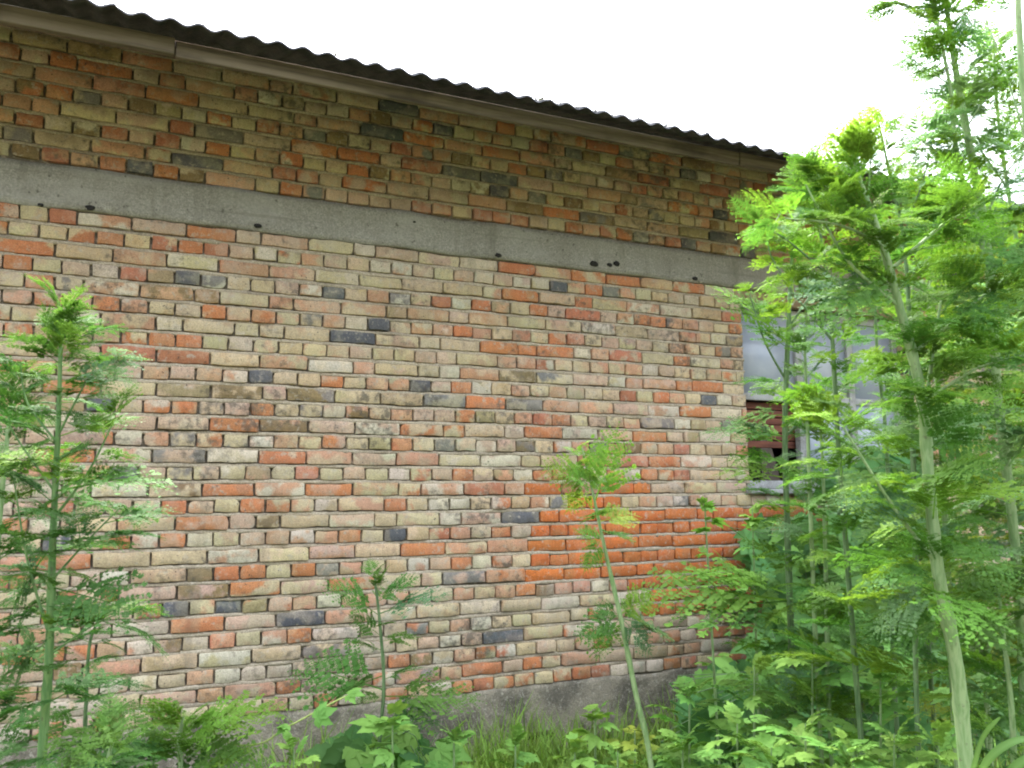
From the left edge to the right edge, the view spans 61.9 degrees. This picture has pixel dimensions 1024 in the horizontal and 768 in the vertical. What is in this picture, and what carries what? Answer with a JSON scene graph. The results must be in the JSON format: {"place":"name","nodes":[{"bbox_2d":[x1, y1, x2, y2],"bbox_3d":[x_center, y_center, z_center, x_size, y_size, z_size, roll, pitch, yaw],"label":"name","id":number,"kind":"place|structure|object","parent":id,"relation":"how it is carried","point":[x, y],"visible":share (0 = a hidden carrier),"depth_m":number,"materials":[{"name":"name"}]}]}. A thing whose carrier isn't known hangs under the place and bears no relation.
{"place":"outdoors","nodes":[
{"label":"outdoors","id":0,"kind":"place"},
{"bbox_2d":[48,676,1020,767],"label":"ground","id":1,"kind":"structure","parent":0,"point":[951,765],"depth_m":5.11,"materials":[{"name":"green plant"}]},
{"bbox_2d":[0,357,81,767],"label":"hemlock plant","id":2,"kind":"object","parent":1,"relation":"on","point":[17,398],"visible":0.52,"depth_m":2.30,"materials":[{"name":"green plant"}]},
{"bbox_2d":[18,593,157,762],"bbox_3d":[-1.157,1.227,2.294,0.403,1.332,0.400,3,-9,-24],"label":"hemlock plant","id":3,"kind":"object","parent":1,"relation":"on","point":[65,712],"visible":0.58,"depth_m":2.30,"materials":[{"name":"green plant"}]},
{"bbox_2d":[0,273,178,767],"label":"hemlock plant","id":4,"kind":"object","parent":1,"relation":"on","point":[57,327],"visible":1,"depth_m":1.74,"materials":[{"name":"green plant"}]},
{"bbox_2d":[47,688,161,767],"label":"hemlock plant","id":5,"kind":"object","parent":1,"relation":"on","point":[110,718],"visible":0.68,"depth_m":2.13,"materials":[{"name":"green plant"}]},
{"bbox_2d":[135,730,175,767],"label":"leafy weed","id":6,"kind":"object","parent":1,"relation":"on","point":[153,765],"visible":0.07,"depth_m":3.02,"materials":[{"name":"green plant"}]},
{"bbox_2d":[97,689,300,767],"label":"hemlock plant","id":7,"kind":"object","parent":1,"relation":"on","point":[162,746],"visible":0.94,"depth_m":2.90,"materials":[{"name":"green plant"}]},
{"bbox_2d":[201,687,364,759],"bbox_3d":[-0.814,1.517,2.997,0.618,0.885,0.209,-1,-8,0],"label":"wiry vine","id":8,"kind":"object","parent":1,"relation":"on","point":[321,713],"visible":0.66,"depth_m":2.99,"materials":[{"name":"green plant"}]},
{"bbox_2d":[269,729,320,767],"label":"leafy weed","id":9,"kind":"object","parent":1,"relation":"on","point":[289,739],"visible":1,"depth_m":2.78,"materials":[{"name":"green plant"}]},
{"bbox_2d":[347,700,421,767],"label":"leafy weed","id":10,"kind":"object","parent":1,"relation":"on","point":[371,723],"visible":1,"depth_m":3.19,"materials":[{"name":"green plant"}]},
{"bbox_2d":[286,559,486,765],"bbox_3d":[-0.527,1.370,3.376,0.855,1.334,0.384,-2,-8,7],"label":"hemlock plant","id":11,"kind":"object","parent":1,"relation":"on","point":[339,692],"visible":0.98,"depth_m":3.40,"materials":[{"name":"green plant"}]},
{"bbox_2d":[303,714,471,767],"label":"leafy creeper","id":12,"kind":"object","parent":1,"relation":"on","point":[346,749],"visible":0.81,"depth_m":3.81,"materials":[{"name":"green plant"}]},
{"bbox_2d":[424,721,475,767],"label":"leafy weed","id":13,"kind":"object","parent":1,"relation":"on","point":[454,737],"visible":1,"depth_m":3.29,"materials":[{"name":"green plant"}]},
{"bbox_2d":[0,0,1023,767],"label":"brick building","id":14,"kind":"structure","parent":1,"relation":"on","point":[396,322],"depth_m":4.80,"materials":[{"name":"brick"}]},
{"bbox_2d":[740,291,901,493],"bbox_3d":[2.331,0.089,6.355,1.700,1.440,0.274,3,-9,-24],"label":"window","id":15,"kind":"structure","parent":14,"relation":"in","point":[758,361],"depth_m":6.32,"materials":[{"name":"grey glass"}]},
{"bbox_2d":[729,437,965,707],"bbox_3d":[2.333,1.286,5.564,2.682,2.021,1.064,3,-9,-24],"label":"climbing vine","id":16,"kind":"object","parent":14,"relation":"attached to","point":[744,556],"visible":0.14,"depth_m":5.14,"materials":[{"name":"green plant"}]},
{"bbox_2d":[487,722,539,767],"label":"leafy weed","id":17,"kind":"object","parent":1,"relation":"on","point":[519,736],"visible":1,"depth_m":3.40,"materials":[{"name":"green plant"}]},
{"bbox_2d":[549,732,597,767],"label":"leafy weed","id":18,"kind":"object","parent":1,"relation":"on","point":[576,742],"visible":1,"depth_m":3.29,"materials":[{"name":"green plant"}]},
{"bbox_2d":[560,700,633,767],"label":"leafy weed","id":19,"kind":"object","parent":1,"relation":"on","point":[593,740],"visible":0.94,"depth_m":3.39,"materials":[{"name":"green plant"}]},
{"bbox_2d":[536,421,674,767],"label":"hemlock plant","id":20,"kind":"object","parent":1,"relation":"on","point":[578,473],"visible":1,"depth_m":2.69,"materials":[{"name":"green plant"}]},
{"bbox_2d":[593,741,643,767],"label":"leafy weed","id":21,"kind":"object","parent":1,"relation":"on","point":[624,756],"visible":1,"depth_m":3.00,"materials":[{"name":"green plant"}]},
{"bbox_2d":[604,723,658,767],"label":"leafy weed","id":22,"kind":"object","parent":1,"relation":"on","point":[627,745],"visible":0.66,"depth_m":3.30,"materials":[{"name":"green plant"}]},
{"bbox_2d":[638,676,722,767],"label":"leafy weed","id":23,"kind":"object","parent":1,"relation":"on","point":[687,689],"visible":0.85,"depth_m":3.11,"materials":[{"name":"green plant"}]},
{"bbox_2d":[653,722,726,767],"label":"leafy weed","id":24,"kind":"object","parent":1,"relation":"on","point":[673,736],"visible":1,"depth_m":2.89,"materials":[{"name":"green plant"}]},
{"bbox_2d":[687,496,731,767],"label":"leafy weed","id":25,"kind":"object","parent":1,"relation":"on","point":[709,506],"visible":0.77,"depth_m":3.70,"materials":[{"name":"green plant"}]},
{"bbox_2d":[691,701,782,767],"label":"leafy weed","id":26,"kind":"object","parent":1,"relation":"on","point":[733,714],"visible":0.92,"depth_m":2.60,"materials":[{"name":"green plant"}]},
{"bbox_2d":[622,196,866,767],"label":"hemlock plant","id":27,"kind":"object","parent":1,"relation":"on","point":[744,578],"visible":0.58,"depth_m":3.19,"materials":[{"name":"green plant"}]},
{"bbox_2d":[700,651,801,767],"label":"leafy weed","id":28,"kind":"object","parent":1,"relation":"on","point":[761,662],"visible":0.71,"depth_m":3.00,"materials":[{"name":"green plant"}]},
{"bbox_2d":[725,502,792,767],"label":"leafy weed","id":29,"kind":"object","parent":1,"relation":"on","point":[752,521],"visible":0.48,"depth_m":3.50,"materials":[{"name":"green plant"}]},
{"bbox_2d":[728,739,824,767],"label":"leafy weed","id":30,"kind":"object","parent":1,"relation":"on","point":[803,757],"visible":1,"depth_m":2.39,"materials":[{"name":"green plant"}]},
{"bbox_2d":[741,709,864,767],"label":"leafy weed","id":31,"kind":"object","parent":1,"relation":"on","point":[801,729],"visible":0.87,"depth_m":2.52,"materials":[{"name":"green plant"}]},
{"bbox_2d":[760,312,871,767],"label":"hemlock plant","id":32,"kind":"object","parent":1,"relation":"on","point":[811,525],"visible":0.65,"depth_m":2.99,"materials":[{"name":"green plant"}]},
{"bbox_2d":[769,627,872,767],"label":"leafy weed","id":33,"kind":"object","parent":1,"relation":"on","point":[794,718],"visible":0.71,"depth_m":2.88,"materials":[{"name":"green plant"}]},
{"bbox_2d":[758,400,891,766],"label":"hemlock plant","id":34,"kind":"object","parent":1,"relation":"on","point":[819,432],"visible":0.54,"depth_m":3.00,"materials":[{"name":"green plant"}]},
{"bbox_2d":[727,140,938,760],"bbox_3d":[0.950,0.600,2.584,0.680,2.609,0.522,3,-9,-24],"label":"hemlock plant","id":35,"kind":"object","parent":1,"relation":"on","point":[844,524],"visible":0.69,"depth_m":2.59,"materials":[{"name":"green plant"}]},
{"bbox_2d":[654,628,1019,767],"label":"creeping vine","id":36,"kind":"object","parent":1,"relation":"on","point":[724,665],"visible":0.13,"depth_m":4.37,"materials":[{"name":"green plant"}]},
{"bbox_2d":[798,727,881,767],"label":"leafy weed","id":37,"kind":"object","parent":1,"relation":"on","point":[841,734],"visible":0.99,"depth_m":2.31,"materials":[{"name":"green plant"}]},
{"bbox_2d":[813,619,913,766],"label":"leafy weed","id":38,"kind":"object","parent":1,"relation":"on","point":[897,707],"visible":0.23,"depth_m":3.07,"materials":[{"name":"green plant"}]},
{"bbox_2d":[830,647,930,767],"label":"leafy weed","id":39,"kind":"object","parent":1,"relation":"on","point":[874,678],"visible":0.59,"depth_m":2.70,"materials":[{"name":"green plant"}]},
{"bbox_2d":[740,101,1023,767],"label":"hemlock plant","id":40,"kind":"object","parent":1,"relation":"on","point":[856,144],"visible":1,"depth_m":1.94,"materials":[{"name":"green plant"}]},
{"bbox_2d":[827,713,936,767],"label":"leafy weed","id":41,"kind":"object","parent":1,"relation":"on","point":[905,740],"visible":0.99,"depth_m":2.31,"materials":[{"name":"green plant"}]},
{"bbox_2d":[833,260,941,758],"bbox_3d":[1.616,0.755,3.612,0.497,2.570,0.509,3,-9,-24],"label":"hemlock plant","id":42,"kind":"object","parent":1,"relation":"on","point":[875,348],"visible":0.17,"depth_m":3.60,"materials":[{"name":"green plant"}]},
{"bbox_2d":[808,103,980,759],"bbox_3d":[1.079,0.538,2.321,0.437,2.654,0.444,3,-9,-24],"label":"hemlock plant","id":43,"kind":"object","parent":1,"relation":"on","point":[914,437],"visible":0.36,"depth_m":2.40,"materials":[{"name":"green plant"}]},
{"bbox_2d":[850,228,987,764],"bbox_3d":[1.588,0.678,3.280,0.549,2.631,0.603,-6,-9,33],"label":"hemlock plant","id":44,"kind":"object","parent":1,"relation":"on","point":[889,311],"visible":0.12,"depth_m":3.30,"materials":[{"name":"green plant"}]},
{"bbox_2d":[899,719,973,767],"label":"leafy weed","id":45,"kind":"object","parent":1,"relation":"on","point":[944,731],"visible":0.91,"depth_m":2.19,"materials":[{"name":"green plant"}]},
{"bbox_2d":[852,0,1023,735],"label":"hemlock plant","id":46,"kind":"object","parent":1,"relation":"on","point":[950,37],"visible":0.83,"depth_m":2.27,"materials":[{"name":"green plant"}]},
{"bbox_2d":[854,158,1023,767],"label":"hemlock plant","id":47,"kind":"object","parent":1,"relation":"on","point":[930,637],"visible":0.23,"depth_m":2.49,"materials":[{"name":"green plant"}]},
{"bbox_2d":[884,287,1023,767],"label":"hemlock plant","id":48,"kind":"object","parent":1,"relation":"on","point":[1013,660],"visible":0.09,"depth_m":3.00,"materials":[{"name":"green plant"}]},
{"bbox_2d":[922,17,1023,542],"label":"hemlock plant","id":49,"kind":"object","parent":1,"relation":"on","point":[1010,115],"visible":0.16,"depth_m":2.49,"materials":[{"name":"green plant"}]},
{"bbox_2d":[927,673,1023,767],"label":"leafy weed","id":50,"kind":"object","parent":1,"relation":"on","point":[987,681],"visible":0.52,"depth_m":2.62,"materials":[{"name":"green plant"}]},
{"bbox_2d":[933,185,1023,593],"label":"hemlock plant","id":51,"kind":"object","parent":1,"relation":"on","point":[975,285],"visible":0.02,"depth_m":2.98,"materials":[{"name":"green plant"}]},
{"bbox_2d":[938,560,1023,767],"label":"hemlock plant","id":52,"kind":"object","parent":1,"relation":"on","point":[1012,722],"visible":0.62,"depth_m":2.20,"materials":[{"name":"green plant"}]},
{"bbox_2d":[943,250,1023,755],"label":"hemlock plant","id":53,"kind":"object","parent":1,"relation":"on","point":[1004,537],"visible":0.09,"depth_m":2.81,"materials":[{"name":"green plant"}]},
{"bbox_2d":[962,0,1023,409],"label":"hemlock plant","id":54,"kind":"object","parent":1,"relation":"on","point":[1019,33],"visible":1,"depth_m":2.00,"materials":[{"name":"green plant"}]},
{"bbox_2d":[971,717,1023,767],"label":"strap leaf plant","id":55,"kind":"object","parent":1,"relation":"on","point":[993,754],"visible":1,"depth_m":1.83,"materials":[{"name":"green plant"}]},
{"bbox_2d":[91,0,1023,202],"label":"sky","id":56,"kind":"structure","parent":0,"point":[774,74],"materials":[{"name":"white"}]}
]}

